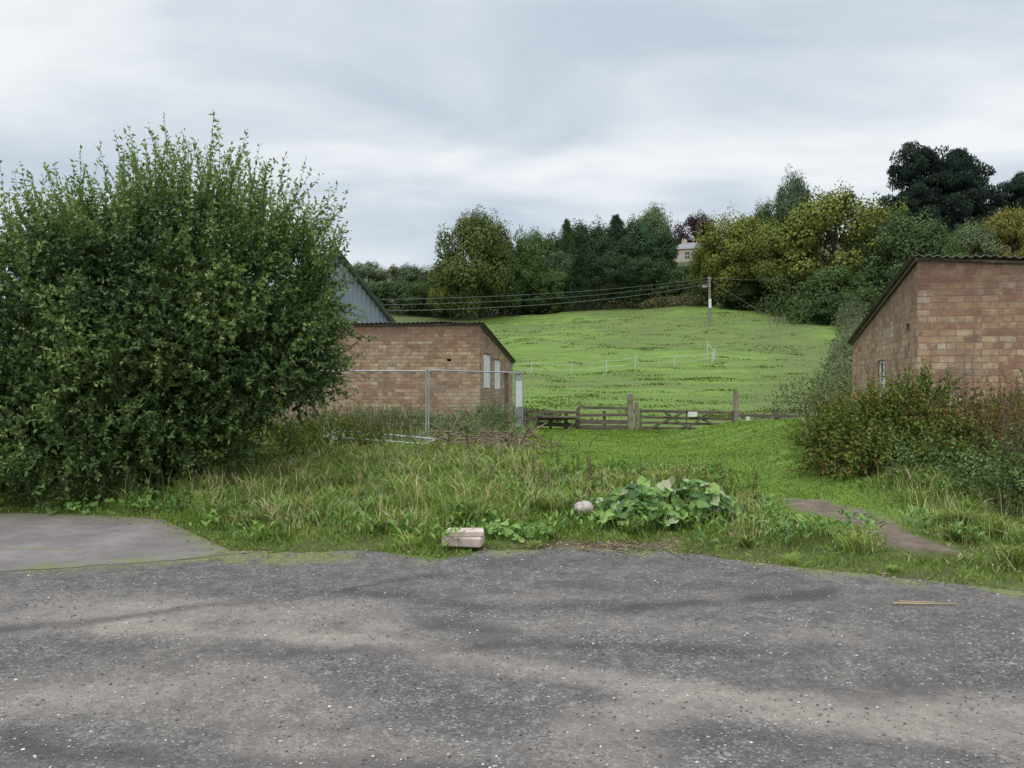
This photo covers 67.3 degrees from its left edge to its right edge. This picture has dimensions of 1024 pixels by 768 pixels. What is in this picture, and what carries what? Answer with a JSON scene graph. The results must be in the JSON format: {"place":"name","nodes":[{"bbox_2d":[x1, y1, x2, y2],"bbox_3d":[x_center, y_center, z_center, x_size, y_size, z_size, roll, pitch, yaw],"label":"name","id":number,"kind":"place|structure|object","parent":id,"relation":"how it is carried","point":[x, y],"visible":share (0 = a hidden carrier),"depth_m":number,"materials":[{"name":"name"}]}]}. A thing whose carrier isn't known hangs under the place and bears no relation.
{"place":"outdoors","nodes":[
{"label":"outdoors","id":0,"kind":"place"},
{"bbox_2d":[0,546,1023,767],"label":"tarmac yard","id":1,"kind":"structure","parent":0,"point":[473,715],"depth_m":4.37,"materials":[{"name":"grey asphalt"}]},
{"bbox_2d":[86,514,1023,596],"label":"fallen leaves","id":2,"kind":"object","parent":1,"relation":"on","point":[551,553],"visible":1,"depth_m":7.11,"materials":[{"name":"brown plant"}]},
{"bbox_2d":[893,601,956,603],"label":"dry stalk","id":3,"kind":"object","parent":1,"relation":"on","point":[901,602],"visible":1,"depth_m":5.54,"materials":[{"name":"plant"}]},
{"bbox_2d":[0,409,1023,590],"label":"grass","id":4,"kind":"structure","parent":0,"point":[304,482],"depth_m":9.90,"materials":[{"name":"green plant"}]},
{"bbox_2d":[0,236,1023,590],"bbox_3d":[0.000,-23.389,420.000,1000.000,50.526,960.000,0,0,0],"label":"ground","id":5,"kind":"structure","parent":0,"point":[902,540],"depth_m":52.11,"materials":[{"name":"green plant"}]},
{"bbox_2d":[35,494,185,515],"bbox_3d":[-4.933,1.500,9.449,1.837,0.246,0.522,0,0,0],"label":"coltsfoot plant","id":6,"kind":"object","parent":5,"relation":"on","point":[94,504],"visible":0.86,"depth_m":9.45,"materials":[{"name":"green plant"}]},
{"bbox_2d":[0,513,253,571],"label":"concrete pad","id":7,"kind":"object","parent":5,"relation":"on","point":[37,541],"visible":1,"depth_m":7.72,"materials":[{"name":"grey concrete"}]},
{"bbox_2d":[0,109,376,512],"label":"willow bush","id":8,"kind":"object","parent":5,"relation":"on","point":[123,357],"visible":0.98,"depth_m":10.17,"materials":[{"name":"green plant"}]},
{"bbox_2d":[0,246,396,412],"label":"metal barn","id":9,"kind":"structure","parent":5,"relation":"on","point":[360,294],"depth_m":39.06,"materials":[{"name":"grey metal"}]},
{"bbox_2d":[199,403,393,468],"bbox_3d":[-4.428,1.117,15.393,3.300,1.678,5.028,0,0,25],"label":"weed patch","id":10,"kind":"object","parent":5,"relation":"on","point":[298,439],"visible":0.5,"depth_m":15.53,"materials":[{"name":"green plant"}]},
{"bbox_2d":[285,370,426,440],"bbox_3d":[-3.935,0.603,19.300,3.919,1.924,0.680,0,0,9],"label":"fence panel","id":11,"kind":"object","parent":5,"relation":"on","point":[377,371],"visible":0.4,"depth_m":19.18,"materials":[{"name":"metal"}]},
{"bbox_2d":[207,321,515,430],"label":"brick shed","id":12,"kind":"structure","parent":5,"relation":"on","point":[450,345],"depth_m":23.43,"materials":[{"name":"brown brick"}]},
{"bbox_2d":[351,259,394,296],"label":"ash tree","id":13,"kind":"object","parent":5,"relation":"on","point":[367,272],"visible":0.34,"depth_m":167.99,"materials":[{"name":"green plant"}]},
{"bbox_2d":[341,403,416,448],"bbox_3d":[-3.041,0.942,17.400,1.861,1.191,1.936,0,0,0],"label":"dock plant","id":14,"kind":"object","parent":5,"relation":"on","point":[387,426],"visible":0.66,"depth_m":17.24,"materials":[{"name":"green plant"}]},
{"bbox_2d":[323,430,436,444],"bbox_3d":[-2.949,1.200,17.350,2.457,0.248,0.969,0,0,15],"label":"fallen fence panel","id":15,"kind":"object","parent":5,"relation":"on","point":[399,436],"visible":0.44,"depth_m":17.48,"materials":[{"name":"metal"}]},
{"bbox_2d":[379,284,398,313],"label":"spruce tree","id":16,"kind":"object","parent":5,"relation":"on","point":[385,296],"visible":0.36,"depth_m":149.59,"materials":[{"name":"green plant"}]},
{"bbox_2d":[192,433,596,496],"bbox_3d":[-1.475,1.239,12.545,5.364,0.667,5.984,0,0,0],"label":"dock plant","id":17,"kind":"object","parent":5,"relation":"on","point":[475,470],"visible":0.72,"depth_m":11.67,"materials":[{"name":"green plant"}]},
{"bbox_2d":[372,261,417,301],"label":"ash tree","id":18,"kind":"object","parent":5,"relation":"on","point":[393,270],"visible":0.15,"depth_m":172.97,"materials":[{"name":"green plant"}]},
{"bbox_2d":[297,400,508,431],"bbox_3d":[-3.088,0.911,21.605,6.004,1.123,1.720,0,0,0],"label":"dock plant","id":19,"kind":"object","parent":5,"relation":"on","point":[418,414],"visible":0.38,"depth_m":21.46,"materials":[{"name":"brown plant"}]},
{"bbox_2d":[392,280,428,307],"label":"yew tree","id":20,"kind":"object","parent":5,"relation":"on","point":[404,295],"visible":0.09,"depth_m":149.79,"materials":[{"name":"green plant"}]},
{"bbox_2d":[390,264,431,294],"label":"ash tree","id":21,"kind":"object","parent":5,"relation":"on","point":[412,273],"visible":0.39,"depth_m":167.42,"materials":[{"name":"green plant"}]},
{"bbox_2d":[299,397,534,440],"bbox_3d":[-1.432,1.135,21.807,7.496,1.683,6.226,0,0,-40],"label":"weed patch","id":22,"kind":"object","parent":5,"relation":"on","point":[471,420],"visible":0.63,"depth_m":21.12,"materials":[{"name":"green plant"}]},
{"bbox_2d":[400,280,436,315],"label":"yew tree","id":23,"kind":"object","parent":5,"relation":"on","point":[416,288],"visible":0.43,"depth_m":143.78,"materials":[{"name":"green plant"}]},
{"bbox_2d":[425,265,469,319],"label":"oak tree","id":24,"kind":"object","parent":5,"relation":"on","point":[433,293],"visible":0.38,"depth_m":136.32,"materials":[{"name":"green plant"}]},
{"bbox_2d":[442,528,484,547],"bbox_3d":[-0.470,1.485,7.452,0.405,0.143,0.287,0,0,0],"label":"concrete slab stack","id":25,"kind":"object","parent":5,"relation":"on","point":[472,537],"visible":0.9,"depth_m":7.36,"materials":[{"name":"beige concrete"}]},
{"bbox_2d":[427,203,516,319],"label":"oak tree","id":26,"kind":"object","parent":5,"relation":"on","point":[459,273],"visible":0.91,"depth_m":132.09,"materials":[{"name":"green plant"}]},
{"bbox_2d":[428,370,522,437],"bbox_3d":[-0.885,0.618,20.210,0.680,1.954,3.585,0,0,45],"label":"fence panel","id":27,"kind":"object","parent":5,"relation":"on","point":[519,393],"visible":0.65,"depth_m":20.32,"materials":[{"name":"metal"}]},
{"bbox_2d":[455,505,502,527],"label":"coltsfoot plant","id":28,"kind":"object","parent":5,"relation":"on","point":[482,519],"visible":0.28,"depth_m":8.23,"materials":[{"name":"green plant"}]},
{"bbox_2d":[443,208,519,317],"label":"oak tree","id":29,"kind":"object","parent":5,"relation":"on","point":[509,241],"visible":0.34,"depth_m":134.64,"materials":[{"name":"green plant"}]},
{"bbox_2d":[484,250,530,315],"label":"oak tree","id":30,"kind":"object","parent":5,"relation":"on","point":[509,301],"visible":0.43,"depth_m":137.17,"materials":[{"name":"green plant"}]},
{"bbox_2d":[413,400,605,451],"bbox_3d":[-0.281,1.467,17.691,4.915,2.173,4.026,0,0,0],"label":"brush pile","id":31,"kind":"object","parent":5,"relation":"on","point":[479,437],"visible":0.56,"depth_m":17.83,"materials":[{"name":"brown wood"}]},
{"bbox_2d":[0,419,1023,574],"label":"grass tussocks","id":32,"kind":"object","parent":5,"relation":"on","point":[975,511],"depth_m":8.51,"materials":[{"name":"green plant"}]},
{"bbox_2d":[480,515,553,542],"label":"coltsfoot plant","id":33,"kind":"object","parent":5,"relation":"on","point":[504,527],"visible":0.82,"depth_m":7.83,"materials":[{"name":"green plant"}]},
{"bbox_2d":[514,373,521,427],"bbox_3d":[0.195,0.633,23.025,0.680,1.924,3.396,0,0,-3],"label":"fence panel","id":34,"kind":"object","parent":5,"relation":"on","point":[516,376],"visible":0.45,"depth_m":23.95,"materials":[{"name":"metal"}]},
{"bbox_2d":[506,225,548,314],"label":"oak tree","id":35,"kind":"object","parent":5,"relation":"on","point":[531,256],"visible":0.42,"depth_m":139.04,"materials":[{"name":"green plant"}]},
{"bbox_2d":[516,266,555,314],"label":"ash tree","id":36,"kind":"object","parent":5,"relation":"on","point":[538,301],"visible":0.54,"depth_m":139.75,"materials":[{"name":"green plant"}]},
{"bbox_2d":[520,226,559,274],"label":"ash tree","id":37,"kind":"object","parent":5,"relation":"on","point":[547,246],"visible":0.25,"depth_m":147.79,"materials":[{"name":"green plant"}]},
{"bbox_2d":[513,403,575,423],"bbox_3d":[-3.534,0.466,46.813,4.237,2.998,30.309,0,0,-20],"label":"fence","id":38,"kind":"object","parent":5,"relation":"on","point":[532,409],"visible":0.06,"depth_m":34.77,"materials":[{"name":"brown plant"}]},
{"bbox_2d":[119,453,987,544],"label":"weeds","id":39,"kind":"object","parent":5,"relation":"on","point":[803,524],"visible":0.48,"depth_m":8.25,"materials":[{"name":"green plant"}]},
{"bbox_2d":[531,266,576,311],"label":"yew tree","id":40,"kind":"object","parent":5,"relation":"on","point":[554,279],"visible":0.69,"depth_m":140.34,"materials":[{"name":"green plant"}]},
{"bbox_2d":[538,248,582,300],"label":"ash tree","id":41,"kind":"object","parent":5,"relation":"on","point":[551,259],"visible":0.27,"depth_m":143.82,"materials":[{"name":"green plant"}]},
{"bbox_2d":[552,218,585,311],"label":"spruce tree","id":42,"kind":"object","parent":5,"relation":"on","point":[567,234],"visible":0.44,"depth_m":145.55,"materials":[{"name":"green plant"}]},
{"bbox_2d":[551,230,587,286],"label":"ash tree","id":43,"kind":"object","parent":5,"relation":"on","point":[556,241],"visible":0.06,"depth_m":148.92,"materials":[{"name":"green plant"}]},
{"bbox_2d":[524,406,627,433],"bbox_3d":[2.260,1.356,26.805,3.681,1.163,0.610,0,0,0],"label":"timber fence","id":44,"kind":"object","parent":5,"relation":"on","point":[566,418],"visible":0.77,"depth_m":26.96,"materials":[{"name":"brown wood"}]},
{"bbox_2d":[549,254,607,313],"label":"spruce tree","id":45,"kind":"object","parent":5,"relation":"on","point":[576,267],"visible":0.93,"depth_m":140.15,"materials":[{"name":"green plant"}]},
{"bbox_2d":[574,500,593,516],"bbox_3d":[0.804,1.403,8.597,0.219,0.204,0.192,0,0,0],"label":"boulder","id":46,"kind":"object","parent":5,"relation":"on","point":[586,505],"visible":0.68,"depth_m":8.53,"materials":[{"name":"stone"}]},
{"bbox_2d":[565,215,611,304],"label":"ash tree","id":47,"kind":"object","parent":5,"relation":"on","point":[582,229],"visible":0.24,"depth_m":148.62,"materials":[{"name":"green plant"}]},
{"bbox_2d":[581,230,622,304],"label":"ash tree","id":48,"kind":"object","parent":5,"relation":"on","point":[602,242],"visible":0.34,"depth_m":146.18,"materials":[{"name":"green plant"}]},
{"bbox_2d":[513,352,712,374],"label":"electric tape fence","id":49,"kind":"object","parent":5,"relation":"on","point":[674,361],"visible":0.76,"depth_m":68.47,"materials":[{"name":"white plastic"}]},
{"bbox_2d":[582,246,646,305],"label":"yew tree","id":50,"kind":"object","parent":5,"relation":"on","point":[615,269],"visible":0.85,"depth_m":140.15,"materials":[{"name":"green plant"}]},
{"bbox_2d":[597,220,635,261],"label":"ash tree","id":51,"kind":"object","parent":5,"relation":"on","point":[624,246],"visible":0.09,"depth_m":147.72,"materials":[{"name":"green plant"}]},
{"bbox_2d":[594,213,639,304],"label":"spruce tree","id":52,"kind":"object","parent":5,"relation":"on","point":[617,220],"visible":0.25,"depth_m":149.33,"materials":[{"name":"green plant"}]},
{"bbox_2d":[499,533,741,560],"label":"bark litter","id":53,"kind":"object","parent":5,"relation":"on","point":[615,545],"visible":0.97,"depth_m":7.50,"materials":[{"name":"brown wood"}]},
{"bbox_2d":[546,293,707,313],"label":"bracken bank","id":54,"kind":"structure","parent":5,"relation":"on","point":[675,301],"depth_m":139.69,"materials":[{"name":"green plant"}]},
{"bbox_2d":[604,272,649,310],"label":"spruce tree","id":55,"kind":"object","parent":5,"relation":"on","point":[637,298],"visible":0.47,"depth_m":140.30,"materials":[{"name":"green plant"}]},
{"bbox_2d":[366,266,891,325],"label":"woodland undergrowth","id":56,"kind":"object","parent":5,"relation":"on","point":[796,309],"visible":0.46,"depth_m":133.65,"materials":[{"name":"green plant"}]},
{"bbox_2d":[596,498,675,531],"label":"butterbur plant","id":57,"kind":"object","parent":5,"relation":"on","point":[610,515],"visible":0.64,"depth_m":8.07,"materials":[{"name":"green plant"}]},
{"bbox_2d":[608,213,664,298],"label":"ash tree","id":58,"kind":"object","parent":5,"relation":"on","point":[643,234],"visible":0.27,"depth_m":148.64,"materials":[{"name":"green plant"}]},
{"bbox_2d":[531,455,759,499],"bbox_3d":[1.757,1.282,10.242,3.002,0.572,1.991,0,0,0],"label":"dock plant","id":59,"kind":"object","parent":5,"relation":"on","point":[641,469],"visible":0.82,"depth_m":10.51,"materials":[{"name":"green plant"}]},
{"bbox_2d":[626,254,678,305],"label":"yew tree","id":60,"kind":"object","parent":5,"relation":"on","point":[656,266],"visible":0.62,"depth_m":140.62,"materials":[{"name":"green plant"}]},
{"bbox_2d":[631,219,679,277],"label":"ash tree","id":61,"kind":"object","parent":5,"relation":"on","point":[668,244],"visible":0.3,"depth_m":152.38,"materials":[{"name":"green plant"}]},
{"bbox_2d":[638,202,674,263],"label":"birch tree","id":62,"kind":"object","parent":5,"relation":"on","point":[654,215],"visible":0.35,"depth_m":164.51,"materials":[{"name":"green plant"}]},
{"bbox_2d":[485,305,850,434],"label":"pasture grass","id":63,"kind":"structure","parent":5,"relation":"on","point":[551,404],"depth_m":63.59,"materials":[{"name":"green plant"}]},
{"bbox_2d":[592,475,748,530],"bbox_3d":[1.721,1.282,8.539,1.720,0.553,1.261,0,0,0],"label":"butterbur plant","id":64,"kind":"object","parent":5,"relation":"on","point":[661,492],"visible":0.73,"depth_m":8.33,"materials":[{"name":"green plant"}]},
{"bbox_2d":[654,286,690,302],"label":"hawthorn tree","id":65,"kind":"object","parent":5,"relation":"on","point":[678,290],"visible":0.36,"depth_m":141.85,"materials":[{"name":"green plant"}]},
{"bbox_2d":[651,266,696,295],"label":"hawthorn tree","id":66,"kind":"object","parent":5,"relation":"on","point":[684,275],"visible":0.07,"depth_m":147.89,"materials":[{"name":"green plant"}]},
{"bbox_2d":[627,390,738,433],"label":"field gate","id":67,"kind":"structure","parent":5,"relation":"on","point":[692,415],"depth_m":26.93,"materials":[{"name":"brown wood"}]},
{"bbox_2d":[673,239,716,261],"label":"stone mansion","id":68,"kind":"structure","parent":5,"relation":"on","point":[686,250],"depth_m":199.60,"materials":[{"name":"stone"}]},
{"bbox_2d":[673,210,721,244],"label":"copper beech tree","id":69,"kind":"object","parent":5,"relation":"on","point":[692,221],"visible":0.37,"depth_m":223.24,"materials":[{"name":"purple plant"}]},
{"bbox_2d":[702,276,711,325],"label":"power pole","id":70,"kind":"object","parent":5,"relation":"on","point":[709,298],"visible":0.91,"depth_m":110.83,"materials":[{"name":"wood"}]},
{"bbox_2d":[379,278,705,310],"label":"overhead cables","id":71,"kind":"object","parent":70,"relation":"attached to","point":[527,294],"visible":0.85,"depth_m":77.82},
{"bbox_2d":[685,242,730,300],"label":"lime tree","id":72,"kind":"object","parent":5,"relation":"on","point":[696,269],"visible":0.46,"depth_m":136.91,"materials":[{"name":"green plant"}]},
{"bbox_2d":[692,202,780,308],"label":"lime tree","id":73,"kind":"object","parent":5,"relation":"on","point":[743,229],"visible":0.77,"depth_m":131.24,"materials":[{"name":"green plant"}]},
{"bbox_2d":[713,287,770,309],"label":"hawthorn tree","id":74,"kind":"object","parent":5,"relation":"on","point":[743,295],"visible":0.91,"depth_m":132.12,"materials":[{"name":"green plant"}]},
{"bbox_2d":[735,227,786,308],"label":"lime tree","id":75,"kind":"object","parent":5,"relation":"on","point":[742,261],"visible":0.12,"depth_m":133.62,"materials":[{"name":"green plant"}]},
{"bbox_2d":[752,195,788,230],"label":"poplar tree","id":76,"kind":"object","parent":5,"relation":"on","point":[761,214],"visible":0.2,"depth_m":150.34,"materials":[{"name":"green plant"}]},
{"bbox_2d":[752,511,804,535],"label":"butterbur plant","id":77,"kind":"object","parent":5,"relation":"on","point":[777,518],"visible":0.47,"depth_m":7.88,"materials":[{"name":"green plant"}]},
{"bbox_2d":[744,219,827,306],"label":"oak tree","id":78,"kind":"object","parent":5,"relation":"on","point":[766,270],"visible":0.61,"depth_m":125.92,"materials":[{"name":"green plant"}]},
{"bbox_2d":[739,412,843,419],"bbox_3d":[10.430,1.449,26.921,4.939,0.999,0.610,0,0,-5],"label":"timber fence","id":79,"kind":"object","parent":5,"relation":"on","point":[776,416],"visible":0.17,"depth_m":26.95,"materials":[{"name":"brown wood"}]},
{"bbox_2d":[771,163,821,251],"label":"poplar tree","id":80,"kind":"object","parent":5,"relation":"on","point":[792,193],"visible":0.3,"depth_m":148.25,"materials":[{"name":"green plant"}]},
{"bbox_2d":[760,358,851,419],"bbox_3d":[17.188,0.183,40.869,4.896,3.501,19.205,0,0,29],"label":"hawthorn hedge","id":81,"kind":"object","parent":5,"relation":"on","point":[834,383],"visible":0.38,"depth_m":35.72,"materials":[{"name":"green plant"}]},
{"bbox_2d":[802,294,851,324],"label":"hawthorn tree","id":82,"kind":"object","parent":5,"relation":"on","point":[826,313],"visible":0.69,"depth_m":107.00,"materials":[{"name":"green plant"}]},
{"bbox_2d":[766,177,900,296],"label":"oak tree","id":83,"kind":"object","parent":5,"relation":"on","point":[830,211],"visible":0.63,"depth_m":120.75,"materials":[{"name":"green plant"}]},
{"bbox_2d":[798,262,875,306],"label":"sycamore tree","id":84,"kind":"object","parent":5,"relation":"on","point":[834,273],"visible":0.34,"depth_m":114.93,"materials":[{"name":"green plant"}]},
{"bbox_2d":[810,297,869,396],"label":"hawthorn hedge","id":85,"kind":"object","parent":5,"relation":"on","point":[843,350],"visible":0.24,"depth_m":73.52,"materials":[{"name":"green plant"}]},
{"bbox_2d":[832,285,881,318],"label":"hawthorn tree","id":86,"kind":"object","parent":5,"relation":"on","point":[868,293],"visible":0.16,"depth_m":110.08,"materials":[{"name":"green plant"}]},
{"bbox_2d":[838,196,921,290],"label":"oak tree","id":87,"kind":"object","parent":5,"relation":"on","point":[858,245],"visible":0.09,"depth_m":124.08,"materials":[{"name":"green plant"}]},
{"bbox_2d":[770,359,992,480],"bbox_3d":[5.751,0.638,11.878,3.405,2.045,3.044,0,0,0],"label":"bramble bush","id":88,"kind":"object","parent":5,"relation":"on","point":[867,445],"visible":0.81,"depth_m":11.63,"materials":[{"name":"green plant"}]},
{"bbox_2d":[853,206,953,293],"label":"sycamore tree","id":89,"kind":"object","parent":5,"relation":"on","point":[916,237],"visible":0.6,"depth_m":113.49,"materials":[{"name":"green plant"}]},
{"bbox_2d":[874,186,939,230],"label":"pine tree","id":90,"kind":"object","parent":5,"relation":"on","point":[915,200],"visible":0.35,"depth_m":155.66,"materials":[{"name":"green plant"}]},
{"bbox_2d":[874,139,968,225],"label":"pine tree","id":91,"kind":"object","parent":5,"relation":"on","point":[913,168],"visible":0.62,"depth_m":157.42,"materials":[{"name":"green plant"}]},
{"bbox_2d":[847,254,1023,430],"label":"brick outbuilding","id":92,"kind":"structure","parent":5,"relation":"on","point":[935,311],"depth_m":12.91,"materials":[{"name":"brown brick"}]},
{"bbox_2d":[880,360,885,396],"bbox_3d":[7.851,-0.025,16.193,0.066,0.940,0.912,0,0,16],"label":"window frame","id":93,"kind":"structure","parent":92,"relation":"in","point":[882,363],"depth_m":16.21,"materials":[{"name":"white paint"}]},
{"bbox_2d":[881,419,1023,515],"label":"nettle patch","id":94,"kind":"object","parent":5,"relation":"on","point":[1001,478],"visible":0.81,"depth_m":9.63,"materials":[{"name":"green plant"}]},
{"bbox_2d":[945,233,970,256],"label":"beech tree","id":95,"kind":"object","parent":5,"relation":"on","point":[955,244],"visible":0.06,"depth_m":124.43,"materials":[{"name":"green plant"}]},
{"bbox_2d":[919,161,1003,235],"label":"pine tree","id":96,"kind":"object","parent":5,"relation":"on","point":[958,189],"visible":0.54,"depth_m":153.92,"materials":[{"name":"green plant"}]},
{"bbox_2d":[907,364,1023,476],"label":"bramble bush","id":97,"kind":"object","parent":5,"relation":"on","point":[980,419],"visible":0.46,"depth_m":10.78,"materials":[{"name":"green plant"}]},
{"bbox_2d":[930,184,1011,241],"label":"pine tree","id":98,"kind":"object","parent":5,"relation":"on","point":[984,207],"visible":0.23,"depth_m":154.42,"materials":[{"name":"green plant"}]},
{"bbox_2d":[947,147,995,217],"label":"pine tree","id":99,"kind":"object","parent":5,"relation":"on","point":[964,156],"visible":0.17,"depth_m":159.42,"materials":[{"name":"green plant"}]},
{"bbox_2d":[942,216,1003,256],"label":"beech tree","id":100,"kind":"object","parent":5,"relation":"on","point":[973,237],"visible":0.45,"depth_m":127.29,"materials":[{"name":"green plant"}]},
{"bbox_2d":[930,357,1023,483],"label":"willowherb plant","id":101,"kind":"object","parent":5,"relation":"on","point":[989,407],"visible":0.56,"depth_m":10.68,"materials":[{"name":"green plant"}]},
{"bbox_2d":[975,201,1023,256],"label":"beech tree","id":102,"kind":"object","parent":5,"relation":"on","point":[1015,231],"visible":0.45,"depth_m":128.55,"materials":[{"name":"yellow plant"}]},
{"bbox_2d":[981,389,1023,503],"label":"willowherb plant","id":103,"kind":"object","parent":5,"relation":"on","point":[1006,439],"visible":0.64,"depth_m":9.46,"materials":[{"name":"green plant"}]},
{"bbox_2d":[992,171,1023,245],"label":"pine tree","id":104,"kind":"object","parent":5,"relation":"on","point":[1014,186],"visible":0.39,"depth_m":155.75,"materials":[{"name":"green plant"}]},
{"bbox_2d":[0,0,1023,300],"label":"sky","id":105,"kind":"structure","parent":0,"point":[541,113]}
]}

